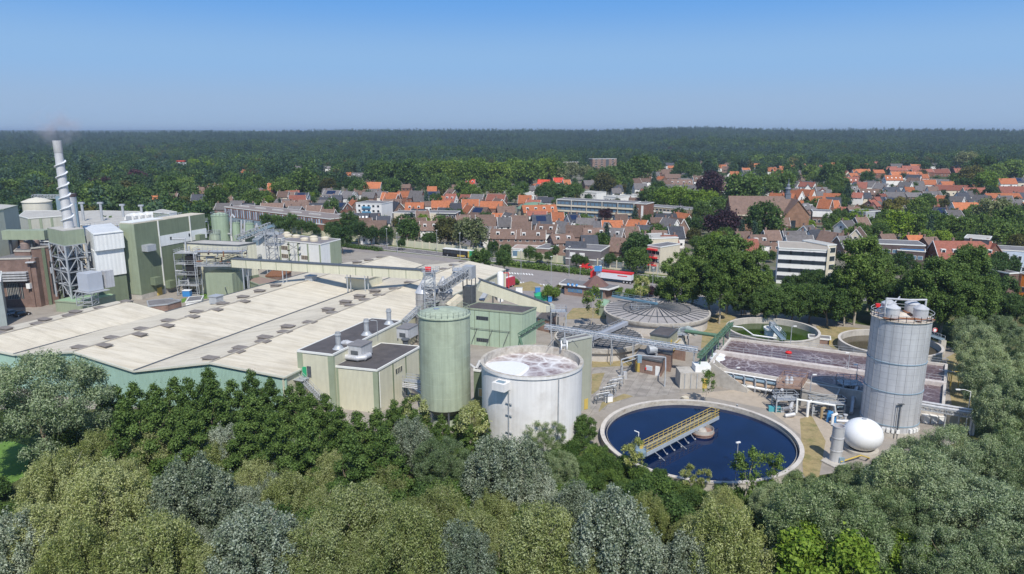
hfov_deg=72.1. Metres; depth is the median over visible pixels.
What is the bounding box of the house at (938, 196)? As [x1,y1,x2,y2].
[935,193,944,199]
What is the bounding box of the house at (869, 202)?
[863,198,880,208]
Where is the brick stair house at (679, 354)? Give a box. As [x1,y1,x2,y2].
[673,337,685,360]
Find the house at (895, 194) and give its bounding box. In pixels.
[882,190,907,198]
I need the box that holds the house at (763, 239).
[747,232,770,251]
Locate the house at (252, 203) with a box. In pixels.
[241,201,255,204]
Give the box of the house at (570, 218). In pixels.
[563,212,580,224]
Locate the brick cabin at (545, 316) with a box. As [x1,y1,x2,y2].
[537,312,556,332]
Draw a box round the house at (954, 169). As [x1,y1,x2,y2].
[950,167,960,174]
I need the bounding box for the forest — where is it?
[0,126,1023,179]
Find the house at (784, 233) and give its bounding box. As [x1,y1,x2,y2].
[781,228,806,238]
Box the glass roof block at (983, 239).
[964,234,991,244]
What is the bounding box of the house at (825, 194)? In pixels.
[823,191,840,196]
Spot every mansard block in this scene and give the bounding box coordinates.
[392,210,415,225]
[425,210,460,220]
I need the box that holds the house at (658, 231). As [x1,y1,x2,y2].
[651,227,667,233]
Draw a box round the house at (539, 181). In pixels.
[537,178,549,183]
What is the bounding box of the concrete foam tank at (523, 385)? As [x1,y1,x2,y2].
[480,345,583,453]
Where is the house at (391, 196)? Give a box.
[382,192,400,200]
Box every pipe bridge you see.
[402,373,420,399]
[544,324,697,365]
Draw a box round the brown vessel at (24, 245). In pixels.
[20,240,30,248]
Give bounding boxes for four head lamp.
[287,243,299,271]
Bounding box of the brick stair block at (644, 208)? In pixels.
[635,201,653,217]
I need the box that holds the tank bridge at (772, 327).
[769,322,785,339]
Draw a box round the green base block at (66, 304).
[54,293,115,311]
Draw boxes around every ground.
[0,130,1023,573]
[212,174,1018,281]
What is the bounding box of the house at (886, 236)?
[877,231,896,239]
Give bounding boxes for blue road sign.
[594,266,601,270]
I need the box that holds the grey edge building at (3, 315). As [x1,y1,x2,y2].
[0,271,7,326]
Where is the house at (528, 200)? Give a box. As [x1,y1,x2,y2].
[526,198,541,202]
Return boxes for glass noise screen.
[592,258,667,274]
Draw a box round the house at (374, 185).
[364,181,381,188]
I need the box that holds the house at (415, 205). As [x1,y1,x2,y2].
[404,200,424,209]
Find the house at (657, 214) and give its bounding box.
[654,211,677,217]
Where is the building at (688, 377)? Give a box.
[675,359,749,392]
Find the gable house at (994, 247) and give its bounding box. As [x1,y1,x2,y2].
[990,243,1001,251]
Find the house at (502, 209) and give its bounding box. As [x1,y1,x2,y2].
[496,204,515,213]
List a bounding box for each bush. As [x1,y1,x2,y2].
[0,473,14,496]
[0,500,12,519]
[0,502,11,514]
[6,496,37,514]
[47,428,84,454]
[64,421,86,444]
[79,424,90,438]
[111,513,140,539]
[141,470,163,490]
[149,546,201,573]
[212,459,239,473]
[267,486,303,514]
[289,505,322,525]
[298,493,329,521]
[311,474,334,495]
[373,563,407,573]
[382,487,409,505]
[408,472,437,500]
[423,484,465,501]
[427,472,448,481]
[427,476,456,488]
[438,480,472,510]
[458,480,473,507]
[482,564,509,573]
[507,509,525,525]
[540,284,560,298]
[541,481,564,494]
[543,554,568,573]
[549,448,565,464]
[561,439,580,456]
[563,476,601,497]
[569,437,589,451]
[576,452,596,467]
[577,472,592,487]
[578,462,596,474]
[581,443,603,457]
[585,471,606,489]
[590,442,608,454]
[592,453,608,470]
[596,469,609,481]
[597,455,624,471]
[605,467,622,482]
[609,480,624,492]
[612,287,623,295]
[614,454,634,473]
[622,475,661,500]
[622,478,636,482]
[624,288,634,297]
[627,462,650,478]
[631,284,649,297]
[635,470,674,494]
[651,467,669,477]
[660,490,697,529]
[668,490,690,507]
[670,477,690,494]
[681,488,701,506]
[690,482,704,496]
[700,490,714,503]
[713,482,731,494]
[733,485,753,505]
[739,503,762,525]
[755,517,769,530]
[756,479,773,494]
[760,536,770,550]
[825,471,853,485]
[876,567,893,573]
[882,556,915,573]
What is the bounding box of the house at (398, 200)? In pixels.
[383,197,401,203]
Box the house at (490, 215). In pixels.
[475,212,494,219]
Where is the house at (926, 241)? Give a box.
[919,234,939,248]
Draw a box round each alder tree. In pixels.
[90,399,117,431]
[100,397,159,475]
[109,384,133,428]
[116,381,155,435]
[133,390,184,473]
[138,382,174,429]
[162,376,195,437]
[166,405,216,469]
[172,377,216,438]
[188,378,235,443]
[194,365,234,422]
[215,379,257,424]
[218,418,261,480]
[233,391,280,452]
[235,368,272,421]
[248,409,307,482]
[255,376,289,423]
[278,383,316,445]
[278,411,331,485]
[290,382,316,432]
[290,392,330,451]
[308,393,343,450]
[309,404,360,466]
[324,432,376,495]
[337,410,382,482]
[361,407,400,465]
[361,425,415,498]
[385,399,405,431]
[396,397,412,423]
[407,407,436,459]
[421,412,433,431]
[430,426,446,467]
[434,413,453,440]
[446,414,470,446]
[456,423,480,460]
[478,414,491,443]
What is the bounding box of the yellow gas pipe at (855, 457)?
[840,455,869,461]
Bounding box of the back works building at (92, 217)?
[78,210,151,262]
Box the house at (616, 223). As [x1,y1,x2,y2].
[601,218,622,227]
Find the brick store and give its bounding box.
[649,344,673,371]
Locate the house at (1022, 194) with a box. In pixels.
[1013,191,1023,201]
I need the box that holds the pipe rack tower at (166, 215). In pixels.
[153,212,182,217]
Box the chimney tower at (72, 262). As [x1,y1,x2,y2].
[47,226,94,298]
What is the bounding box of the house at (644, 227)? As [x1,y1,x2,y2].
[637,222,652,230]
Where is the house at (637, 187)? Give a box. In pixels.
[632,182,646,193]
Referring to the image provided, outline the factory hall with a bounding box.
[0,255,505,411]
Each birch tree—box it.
[402,394,429,426]
[454,405,491,450]
[621,434,644,467]
[634,275,649,295]
[679,463,698,485]
[695,469,711,486]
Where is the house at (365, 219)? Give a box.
[358,216,371,223]
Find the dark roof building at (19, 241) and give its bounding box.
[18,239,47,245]
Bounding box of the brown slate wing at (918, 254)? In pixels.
[897,249,925,268]
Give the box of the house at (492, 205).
[480,199,502,212]
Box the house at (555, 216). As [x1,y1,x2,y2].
[550,210,564,223]
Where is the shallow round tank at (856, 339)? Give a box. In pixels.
[837,329,944,362]
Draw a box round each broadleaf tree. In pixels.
[0,177,22,191]
[0,187,16,198]
[21,169,38,174]
[22,173,40,183]
[29,169,52,179]
[29,183,44,191]
[42,184,57,196]
[75,176,109,193]
[91,172,104,178]
[98,184,113,191]
[99,163,114,169]
[107,185,133,206]
[128,183,153,207]
[154,171,181,183]
[176,174,195,185]
[187,158,200,165]
[202,184,230,207]
[217,183,230,195]
[218,170,241,183]
[223,177,240,193]
[232,180,260,195]
[237,186,265,204]
[245,172,267,189]
[260,190,271,195]
[263,195,274,202]
[269,176,296,194]
[288,164,319,191]
[317,177,338,190]
[322,199,340,212]
[341,174,359,189]
[346,177,368,190]
[357,196,368,201]
[360,157,385,181]
[375,177,389,186]
[380,159,404,179]
[382,177,402,192]
[389,156,426,184]
[394,215,421,241]
[396,213,409,222]
[403,173,422,187]
[416,213,430,220]
[417,160,427,179]
[420,232,432,242]
[423,180,440,190]
[427,173,451,190]
[429,192,441,200]
[430,212,449,225]
[433,216,457,244]
[451,173,463,184]
[452,159,465,174]
[453,178,472,196]
[470,183,481,193]
[477,178,492,195]
[479,210,490,214]
[493,176,512,196]
[505,185,526,204]
[506,156,520,176]
[509,174,520,183]
[510,159,533,182]
[512,158,546,183]
[514,180,529,192]
[534,183,551,196]
[541,180,558,190]
[544,157,567,179]
[548,180,575,198]
[570,182,584,195]
[573,413,597,440]
[580,213,590,217]
[582,169,597,179]
[592,171,619,193]
[594,230,609,244]
[596,165,623,179]
[616,161,637,180]
[617,227,653,254]
[620,244,652,274]
[622,177,633,190]
[629,152,653,177]
[637,185,656,201]
[643,212,653,219]
[647,191,655,204]
[648,156,663,171]
[648,223,666,231]
[651,179,667,189]
[651,184,676,205]
[653,280,672,298]
[669,159,689,172]
[670,183,689,205]
[671,206,686,212]
[678,189,709,206]
[685,162,703,177]
[685,214,701,228]
[685,226,701,241]
[688,235,700,248]
[689,199,715,217]
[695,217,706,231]
[702,187,721,203]
[709,196,726,213]
[710,231,725,245]
[717,226,733,234]
[723,167,766,198]
[730,290,751,315]
[743,199,789,233]
[748,285,779,318]
[756,171,781,194]
[759,282,796,317]
[765,249,776,260]
[769,168,798,191]
[779,168,802,180]
[780,274,806,287]
[780,283,814,319]
[796,282,832,322]
[797,268,827,286]
[801,164,821,179]
[806,282,853,326]
[809,170,820,183]
[809,220,815,226]
[810,198,822,207]
[815,159,849,181]
[818,271,832,285]
[819,212,837,224]
[822,171,851,187]
[823,179,840,191]
[831,185,844,193]
[832,208,848,217]
[834,216,848,223]
[839,155,859,172]
[840,193,852,202]
[840,226,852,235]
[846,208,872,219]
[849,220,872,235]
[858,169,875,181]
[870,221,892,235]
[871,218,885,226]
[872,208,895,220]
[873,282,903,309]
[880,197,905,211]
[883,206,916,239]
[891,197,909,205]
[891,250,918,278]
[901,210,928,235]
[904,195,932,213]
[916,207,934,214]
[916,228,932,236]
[917,192,939,206]
[917,208,947,230]
[930,230,955,240]
[937,161,950,167]
[938,198,950,206]
[940,213,958,235]
[947,172,960,181]
[951,215,979,235]
[953,176,972,184]
[954,231,966,240]
[957,164,984,183]
[962,208,972,216]
[963,229,974,235]
[965,152,1000,167]
[968,187,981,194]
[970,169,1003,187]
[971,212,992,234]
[978,256,1010,283]
[979,215,1017,244]
[982,183,998,193]
[982,203,1023,224]
[983,162,1009,177]
[985,273,1021,314]
[990,251,1023,276]
[997,292,1023,328]
[1000,158,1023,177]
[1006,233,1023,245]
[1007,221,1023,242]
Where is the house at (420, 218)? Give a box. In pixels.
[398,216,426,236]
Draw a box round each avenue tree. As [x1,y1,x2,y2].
[373,161,400,184]
[423,158,443,179]
[432,158,459,185]
[453,160,479,180]
[466,157,490,183]
[488,161,514,182]
[534,157,558,181]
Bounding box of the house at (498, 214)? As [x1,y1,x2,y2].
[492,211,502,216]
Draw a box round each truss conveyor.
[234,222,284,273]
[437,265,475,306]
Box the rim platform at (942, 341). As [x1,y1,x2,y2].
[931,331,946,352]
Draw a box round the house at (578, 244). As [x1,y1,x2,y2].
[565,238,586,252]
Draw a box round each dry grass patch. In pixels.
[513,281,543,290]
[564,308,605,318]
[591,373,603,394]
[592,358,634,366]
[599,394,632,410]
[701,311,735,347]
[800,416,825,477]
[816,326,943,362]
[946,353,971,436]
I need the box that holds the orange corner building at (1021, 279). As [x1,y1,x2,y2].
[1017,271,1023,300]
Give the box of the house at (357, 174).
[351,172,373,181]
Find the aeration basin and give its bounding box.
[709,333,947,419]
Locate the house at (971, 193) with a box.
[964,189,975,197]
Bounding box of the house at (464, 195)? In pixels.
[459,194,470,198]
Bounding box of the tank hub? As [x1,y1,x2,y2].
[763,325,781,336]
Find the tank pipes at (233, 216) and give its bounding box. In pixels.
[228,214,257,234]
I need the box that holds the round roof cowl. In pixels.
[646,345,657,353]
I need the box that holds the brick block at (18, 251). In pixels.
[13,245,39,255]
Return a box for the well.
[691,424,713,437]
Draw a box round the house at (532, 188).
[528,186,534,191]
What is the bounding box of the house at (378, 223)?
[368,218,387,237]
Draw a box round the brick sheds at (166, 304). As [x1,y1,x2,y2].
[147,298,181,310]
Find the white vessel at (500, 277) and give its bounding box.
[497,271,508,301]
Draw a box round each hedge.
[341,243,383,251]
[495,260,682,284]
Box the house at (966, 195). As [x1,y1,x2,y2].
[954,191,970,200]
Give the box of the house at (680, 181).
[669,178,692,185]
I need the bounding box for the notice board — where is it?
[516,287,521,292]
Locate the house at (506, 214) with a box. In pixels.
[501,210,516,216]
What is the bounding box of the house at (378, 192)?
[376,190,387,200]
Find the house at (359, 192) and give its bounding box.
[353,188,365,198]
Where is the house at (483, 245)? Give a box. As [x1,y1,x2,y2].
[477,226,496,247]
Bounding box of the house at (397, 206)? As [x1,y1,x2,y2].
[393,199,403,211]
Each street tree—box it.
[259,212,272,225]
[268,214,282,226]
[275,215,293,231]
[284,213,298,232]
[294,219,305,233]
[303,220,317,232]
[312,227,321,233]
[322,218,341,236]
[330,225,353,253]
[339,210,359,227]
[347,218,366,243]
[362,225,380,244]
[377,224,394,245]
[396,239,405,249]
[425,231,438,242]
[468,248,492,265]
[486,239,499,253]
[495,249,506,264]
[496,251,512,268]
[499,244,512,252]
[523,244,537,261]
[534,252,542,260]
[543,249,552,262]
[550,244,559,254]
[570,254,581,267]
[579,256,588,264]
[603,252,616,264]
[614,257,621,264]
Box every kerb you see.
[356,242,777,288]
[389,250,863,300]
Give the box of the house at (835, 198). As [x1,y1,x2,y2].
[826,197,840,204]
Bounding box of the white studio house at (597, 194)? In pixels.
[580,191,605,198]
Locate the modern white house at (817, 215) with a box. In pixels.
[810,209,831,224]
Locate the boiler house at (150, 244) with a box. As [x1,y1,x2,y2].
[119,213,206,299]
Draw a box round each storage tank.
[209,230,220,240]
[210,211,230,240]
[232,219,239,240]
[243,220,254,241]
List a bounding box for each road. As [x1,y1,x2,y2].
[242,228,865,299]
[341,247,741,295]
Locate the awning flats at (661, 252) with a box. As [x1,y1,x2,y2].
[646,242,679,272]
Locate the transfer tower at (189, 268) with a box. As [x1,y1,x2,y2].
[173,247,203,295]
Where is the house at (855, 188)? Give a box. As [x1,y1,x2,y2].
[851,186,857,191]
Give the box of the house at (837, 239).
[831,233,854,255]
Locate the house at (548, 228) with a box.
[535,221,558,241]
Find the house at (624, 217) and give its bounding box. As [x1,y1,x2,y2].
[613,212,627,223]
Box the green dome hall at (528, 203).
[517,202,545,214]
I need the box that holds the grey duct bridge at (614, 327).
[592,317,627,340]
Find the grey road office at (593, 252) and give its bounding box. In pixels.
[565,244,609,265]
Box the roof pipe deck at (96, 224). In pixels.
[81,223,118,265]
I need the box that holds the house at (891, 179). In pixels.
[882,174,903,184]
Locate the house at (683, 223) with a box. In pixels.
[668,215,689,234]
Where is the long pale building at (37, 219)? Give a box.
[19,210,62,245]
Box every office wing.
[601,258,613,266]
[802,239,836,275]
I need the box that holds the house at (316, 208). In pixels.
[306,203,321,211]
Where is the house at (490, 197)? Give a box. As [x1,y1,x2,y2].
[485,193,507,203]
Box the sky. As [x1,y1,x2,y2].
[0,0,1023,131]
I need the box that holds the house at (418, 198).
[411,195,423,201]
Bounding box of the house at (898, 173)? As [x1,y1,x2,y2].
[888,170,915,178]
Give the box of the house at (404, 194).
[397,190,409,203]
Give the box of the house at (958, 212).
[943,208,963,217]
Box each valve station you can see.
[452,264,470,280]
[550,305,566,333]
[672,326,688,350]
[771,390,798,412]
[808,395,846,416]
[835,374,863,389]
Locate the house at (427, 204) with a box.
[421,201,431,209]
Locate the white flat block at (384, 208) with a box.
[356,200,392,217]
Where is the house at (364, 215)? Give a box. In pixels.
[354,211,369,217]
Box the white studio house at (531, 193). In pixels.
[523,192,535,199]
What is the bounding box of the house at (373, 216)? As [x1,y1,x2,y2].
[360,211,380,219]
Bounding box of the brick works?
[0,245,79,307]
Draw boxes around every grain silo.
[415,277,432,344]
[433,276,452,305]
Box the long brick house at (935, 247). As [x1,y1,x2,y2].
[924,237,994,264]
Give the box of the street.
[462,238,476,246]
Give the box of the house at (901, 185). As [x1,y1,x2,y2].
[897,180,913,190]
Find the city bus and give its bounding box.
[442,247,473,257]
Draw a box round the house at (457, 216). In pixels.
[455,213,470,220]
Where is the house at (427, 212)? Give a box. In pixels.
[415,209,429,220]
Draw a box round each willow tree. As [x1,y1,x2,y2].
[0,347,118,463]
[1,498,84,573]
[9,445,106,524]
[24,513,120,573]
[36,404,91,441]
[48,453,157,560]
[71,426,123,467]
[95,507,206,573]
[101,457,151,497]
[117,420,178,470]
[177,539,241,573]
[185,435,244,483]
[233,454,280,493]
[259,465,317,521]
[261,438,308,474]
[269,511,359,573]
[297,486,334,524]
[305,448,356,494]
[306,475,407,572]
[332,536,386,573]
[357,500,460,573]
[367,462,408,499]
[404,496,434,539]
[410,435,470,483]
[416,480,467,528]
[443,501,506,572]
[458,400,482,435]
[469,487,518,540]
[476,535,509,566]
[496,499,584,573]
[498,553,546,573]
[522,420,566,449]
[543,449,579,485]
[563,538,624,573]
[632,488,670,544]
[666,512,710,543]
[669,492,777,573]
[698,484,743,516]
[747,480,805,524]
[760,476,895,573]
[781,469,826,499]
[830,460,884,494]
[834,483,904,533]
[856,484,945,550]
[858,444,989,531]
[888,477,921,494]
[889,434,953,476]
[897,522,1001,573]
[909,421,1012,493]
[915,474,1023,570]
[915,495,985,542]
[945,541,1017,573]
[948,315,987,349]
[950,446,1023,488]
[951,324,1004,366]
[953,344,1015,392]
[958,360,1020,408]
[962,519,1023,573]
[966,431,1023,490]
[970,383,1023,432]
[981,474,1023,511]
[982,490,1023,547]
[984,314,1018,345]
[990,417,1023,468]
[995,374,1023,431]
[998,563,1022,573]
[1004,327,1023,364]
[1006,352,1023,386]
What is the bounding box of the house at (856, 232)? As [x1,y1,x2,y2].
[850,226,867,239]
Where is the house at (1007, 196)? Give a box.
[996,194,1013,198]
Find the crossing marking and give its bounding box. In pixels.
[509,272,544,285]
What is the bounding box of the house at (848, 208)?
[843,205,860,215]
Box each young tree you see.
[580,286,603,323]
[701,369,715,395]
[728,445,764,505]
[756,451,788,481]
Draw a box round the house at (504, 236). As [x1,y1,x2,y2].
[489,226,520,249]
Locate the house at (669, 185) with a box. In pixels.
[665,183,679,187]
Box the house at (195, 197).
[190,193,204,200]
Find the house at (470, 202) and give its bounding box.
[461,197,479,208]
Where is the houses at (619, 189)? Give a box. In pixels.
[257,162,1023,202]
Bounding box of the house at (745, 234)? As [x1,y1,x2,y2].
[733,229,749,238]
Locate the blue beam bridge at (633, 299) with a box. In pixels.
[611,292,657,304]
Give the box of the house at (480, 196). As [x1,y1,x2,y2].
[470,194,485,200]
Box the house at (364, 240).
[360,221,375,243]
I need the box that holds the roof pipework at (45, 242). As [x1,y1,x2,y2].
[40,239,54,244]
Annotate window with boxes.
[6,283,10,299]
[9,283,14,298]
[12,283,17,298]
[16,283,20,298]
[19,283,24,298]
[49,261,54,293]
[395,365,401,374]
[476,316,487,320]
[476,338,487,341]
[478,388,481,396]
[776,275,789,279]
[777,259,790,263]
[777,267,790,271]
[778,250,791,254]
[788,268,801,272]
[789,259,802,263]
[791,220,795,227]
[792,251,802,255]
[801,251,812,255]
[801,260,811,264]
[812,261,825,265]
[813,252,826,256]
[830,247,835,252]
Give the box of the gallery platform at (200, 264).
[192,246,249,295]
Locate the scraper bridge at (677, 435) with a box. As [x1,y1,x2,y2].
[634,407,719,460]
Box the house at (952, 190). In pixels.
[936,184,972,195]
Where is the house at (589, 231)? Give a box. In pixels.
[583,225,604,234]
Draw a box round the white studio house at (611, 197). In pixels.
[603,195,628,200]
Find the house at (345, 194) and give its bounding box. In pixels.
[341,189,358,202]
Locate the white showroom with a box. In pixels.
[511,244,539,257]
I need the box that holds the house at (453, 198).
[444,192,458,202]
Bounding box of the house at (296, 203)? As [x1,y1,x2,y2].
[292,200,309,209]
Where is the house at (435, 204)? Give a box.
[431,199,451,209]
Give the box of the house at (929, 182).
[920,178,936,185]
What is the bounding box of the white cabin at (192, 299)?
[185,295,203,304]
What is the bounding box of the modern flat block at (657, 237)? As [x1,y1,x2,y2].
[646,233,678,243]
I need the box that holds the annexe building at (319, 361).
[297,318,401,407]
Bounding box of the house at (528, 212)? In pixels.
[526,209,546,221]
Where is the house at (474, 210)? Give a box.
[468,204,491,214]
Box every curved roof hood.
[124,213,135,220]
[133,212,141,218]
[140,212,148,218]
[146,211,153,217]
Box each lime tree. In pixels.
[451,216,491,246]
[547,165,568,179]
[563,159,579,177]
[579,164,593,176]
[951,150,979,167]
[969,194,1016,220]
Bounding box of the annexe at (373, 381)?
[335,342,420,411]
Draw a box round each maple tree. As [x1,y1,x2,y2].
[770,518,886,573]
[883,525,941,573]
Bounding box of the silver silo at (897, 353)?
[859,296,934,438]
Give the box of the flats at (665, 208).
[653,204,692,215]
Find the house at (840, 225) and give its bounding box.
[833,218,854,232]
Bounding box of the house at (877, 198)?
[871,195,881,201]
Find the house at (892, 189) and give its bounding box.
[882,185,900,191]
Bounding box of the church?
[724,181,810,232]
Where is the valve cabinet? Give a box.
[921,413,944,423]
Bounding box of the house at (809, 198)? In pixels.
[804,195,825,201]
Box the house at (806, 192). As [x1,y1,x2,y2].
[796,188,810,197]
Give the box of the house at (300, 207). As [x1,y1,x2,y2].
[287,204,305,210]
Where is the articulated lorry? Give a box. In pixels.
[590,269,633,283]
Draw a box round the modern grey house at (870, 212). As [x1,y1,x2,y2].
[849,209,879,219]
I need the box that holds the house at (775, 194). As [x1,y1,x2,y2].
[769,191,783,195]
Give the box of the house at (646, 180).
[638,177,654,185]
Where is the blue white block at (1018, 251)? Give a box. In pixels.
[998,245,1023,271]
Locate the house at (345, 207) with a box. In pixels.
[338,200,351,212]
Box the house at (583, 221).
[576,215,597,224]
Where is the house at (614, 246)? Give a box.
[609,234,626,257]
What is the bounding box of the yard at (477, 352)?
[0,250,955,478]
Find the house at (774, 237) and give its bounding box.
[761,227,782,251]
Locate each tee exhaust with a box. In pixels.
[78,202,84,220]
[97,202,103,220]
[119,204,124,216]
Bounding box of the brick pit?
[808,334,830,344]
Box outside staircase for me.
[294,372,334,410]
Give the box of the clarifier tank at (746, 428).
[600,399,804,491]
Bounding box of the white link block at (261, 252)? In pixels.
[230,230,291,259]
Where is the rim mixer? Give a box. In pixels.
[548,332,576,349]
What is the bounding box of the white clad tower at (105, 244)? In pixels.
[82,223,128,300]
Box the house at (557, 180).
[552,177,562,183]
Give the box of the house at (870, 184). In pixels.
[865,180,878,188]
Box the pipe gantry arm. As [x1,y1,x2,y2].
[518,319,544,344]
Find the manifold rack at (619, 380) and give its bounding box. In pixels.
[593,371,626,403]
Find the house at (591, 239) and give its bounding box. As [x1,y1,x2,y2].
[579,232,598,244]
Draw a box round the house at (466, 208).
[463,203,473,213]
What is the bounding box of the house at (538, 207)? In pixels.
[520,203,557,214]
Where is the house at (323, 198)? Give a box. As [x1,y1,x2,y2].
[319,195,330,199]
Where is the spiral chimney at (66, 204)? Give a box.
[52,140,73,228]
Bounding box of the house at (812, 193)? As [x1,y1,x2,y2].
[802,188,816,195]
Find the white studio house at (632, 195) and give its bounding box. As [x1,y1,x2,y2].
[621,193,638,197]
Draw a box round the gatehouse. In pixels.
[559,275,618,298]
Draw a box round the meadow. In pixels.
[0,441,30,482]
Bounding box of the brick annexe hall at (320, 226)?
[316,223,324,230]
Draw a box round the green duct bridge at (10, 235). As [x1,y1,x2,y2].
[1,229,48,253]
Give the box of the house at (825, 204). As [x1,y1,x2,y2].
[816,197,833,210]
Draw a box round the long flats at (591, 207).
[556,198,640,220]
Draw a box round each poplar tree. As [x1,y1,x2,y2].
[0,505,60,573]
[9,548,62,573]
[135,450,242,538]
[190,520,215,543]
[200,421,248,472]
[202,498,319,573]
[230,484,268,515]
[252,469,281,493]
[259,553,312,573]
[382,412,434,474]
[420,518,499,573]
[457,433,552,508]
[509,463,560,527]
[542,479,601,538]
[566,482,664,573]
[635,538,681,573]
[653,529,723,573]
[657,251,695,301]
[676,244,710,302]
[690,233,732,310]
[700,245,743,323]
[710,231,752,313]
[730,240,771,313]
[737,546,780,573]
[749,263,775,292]
[829,261,868,325]
[831,234,890,324]
[865,257,905,306]
[866,245,897,310]
[897,259,938,315]
[900,257,957,322]
[922,248,979,332]
[936,269,985,324]
[943,240,996,291]
[957,269,1005,331]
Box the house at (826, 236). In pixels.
[816,228,844,255]
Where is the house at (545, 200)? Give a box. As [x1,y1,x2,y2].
[537,197,554,204]
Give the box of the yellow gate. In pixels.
[939,358,959,389]
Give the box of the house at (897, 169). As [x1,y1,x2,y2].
[887,167,907,173]
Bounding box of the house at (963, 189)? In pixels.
[959,186,984,194]
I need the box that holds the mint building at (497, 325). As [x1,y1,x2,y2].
[462,302,536,347]
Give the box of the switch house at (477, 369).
[470,360,481,405]
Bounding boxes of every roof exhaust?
[333,331,343,349]
[361,318,371,335]
[384,308,393,324]
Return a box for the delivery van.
[579,263,592,268]
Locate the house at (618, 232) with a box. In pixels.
[608,225,624,239]
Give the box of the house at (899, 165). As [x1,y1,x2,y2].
[889,163,902,167]
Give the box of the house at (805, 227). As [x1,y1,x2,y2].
[797,223,814,231]
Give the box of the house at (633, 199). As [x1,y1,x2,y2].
[629,196,641,201]
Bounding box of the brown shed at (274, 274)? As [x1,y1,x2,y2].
[265,270,291,279]
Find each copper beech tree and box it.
[88,176,110,183]
[123,168,154,178]
[598,207,613,219]
[647,285,655,296]
[691,169,725,197]
[700,206,742,233]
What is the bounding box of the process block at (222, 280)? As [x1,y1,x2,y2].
[172,238,258,298]
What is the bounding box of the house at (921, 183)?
[909,179,924,185]
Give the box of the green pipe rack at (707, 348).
[685,321,776,363]
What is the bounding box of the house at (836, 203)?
[833,200,840,209]
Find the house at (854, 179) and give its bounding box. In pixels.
[845,176,858,185]
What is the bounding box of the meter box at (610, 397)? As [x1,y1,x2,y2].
[603,393,613,402]
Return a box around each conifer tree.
[25,179,33,189]
[76,157,91,182]
[129,162,141,169]
[144,173,152,187]
[319,161,325,173]
[423,191,429,200]
[602,223,612,244]
[625,183,630,194]
[631,205,640,218]
[650,171,658,185]
[737,218,746,230]
[751,220,758,233]
[761,178,765,195]
[842,182,853,204]
[923,212,936,233]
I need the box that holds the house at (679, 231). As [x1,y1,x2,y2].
[666,224,685,247]
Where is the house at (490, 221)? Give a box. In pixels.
[476,215,497,227]
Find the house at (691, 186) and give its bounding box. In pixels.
[682,183,697,189]
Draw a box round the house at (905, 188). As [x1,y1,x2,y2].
[901,185,914,191]
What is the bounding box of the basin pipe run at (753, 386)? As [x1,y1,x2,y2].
[724,371,779,394]
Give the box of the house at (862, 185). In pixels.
[857,181,867,188]
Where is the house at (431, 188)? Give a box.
[427,185,436,190]
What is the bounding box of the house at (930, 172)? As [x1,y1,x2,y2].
[909,168,933,176]
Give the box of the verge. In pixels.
[254,226,1023,315]
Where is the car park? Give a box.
[506,271,701,316]
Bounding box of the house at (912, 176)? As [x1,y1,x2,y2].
[905,173,922,180]
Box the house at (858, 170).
[850,168,870,174]
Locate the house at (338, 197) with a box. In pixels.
[331,193,342,201]
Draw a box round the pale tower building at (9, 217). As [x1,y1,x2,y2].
[0,204,20,256]
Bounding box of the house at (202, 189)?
[199,185,207,193]
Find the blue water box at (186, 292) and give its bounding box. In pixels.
[182,289,191,296]
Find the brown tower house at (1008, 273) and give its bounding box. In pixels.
[980,269,1019,293]
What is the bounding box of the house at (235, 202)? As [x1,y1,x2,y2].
[230,199,245,205]
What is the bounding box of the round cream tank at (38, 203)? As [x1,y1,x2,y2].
[21,194,60,211]
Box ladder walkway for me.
[402,306,420,323]
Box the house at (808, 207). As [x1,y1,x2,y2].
[802,203,816,217]
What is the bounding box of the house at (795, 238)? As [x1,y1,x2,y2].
[782,232,813,241]
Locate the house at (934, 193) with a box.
[923,190,941,196]
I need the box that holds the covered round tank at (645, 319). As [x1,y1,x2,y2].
[604,298,710,336]
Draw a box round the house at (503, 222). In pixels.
[497,215,511,228]
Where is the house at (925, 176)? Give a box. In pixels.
[917,173,929,179]
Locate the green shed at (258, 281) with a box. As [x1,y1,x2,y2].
[246,276,276,288]
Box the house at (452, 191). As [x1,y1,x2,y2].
[443,187,458,197]
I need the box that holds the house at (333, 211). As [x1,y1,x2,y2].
[320,207,337,213]
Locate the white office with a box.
[775,241,830,282]
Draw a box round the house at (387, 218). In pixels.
[376,214,391,226]
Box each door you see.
[157,287,162,295]
[302,367,306,376]
[307,366,310,376]
[584,398,587,409]
[635,361,639,371]
[655,366,659,375]
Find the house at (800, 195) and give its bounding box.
[790,189,804,200]
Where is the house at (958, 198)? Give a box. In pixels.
[947,194,965,201]
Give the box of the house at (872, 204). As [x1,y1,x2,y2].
[868,202,878,209]
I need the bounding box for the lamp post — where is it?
[955,389,970,425]
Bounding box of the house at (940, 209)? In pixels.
[931,205,948,214]
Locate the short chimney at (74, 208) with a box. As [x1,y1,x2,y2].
[70,193,83,254]
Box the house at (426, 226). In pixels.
[419,218,437,237]
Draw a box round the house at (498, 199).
[493,196,507,205]
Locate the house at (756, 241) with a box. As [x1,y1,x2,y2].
[742,236,758,256]
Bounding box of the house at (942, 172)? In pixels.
[929,168,950,176]
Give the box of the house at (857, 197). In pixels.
[851,191,863,204]
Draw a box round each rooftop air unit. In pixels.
[341,339,372,360]
[396,323,417,343]
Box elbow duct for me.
[678,326,697,338]
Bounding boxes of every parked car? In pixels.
[7,309,19,315]
[12,310,31,316]
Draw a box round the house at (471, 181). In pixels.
[465,179,474,184]
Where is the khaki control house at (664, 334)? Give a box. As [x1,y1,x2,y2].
[650,326,680,350]
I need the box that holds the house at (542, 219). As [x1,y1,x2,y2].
[530,213,551,229]
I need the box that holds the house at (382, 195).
[380,191,402,200]
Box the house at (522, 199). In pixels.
[518,193,531,205]

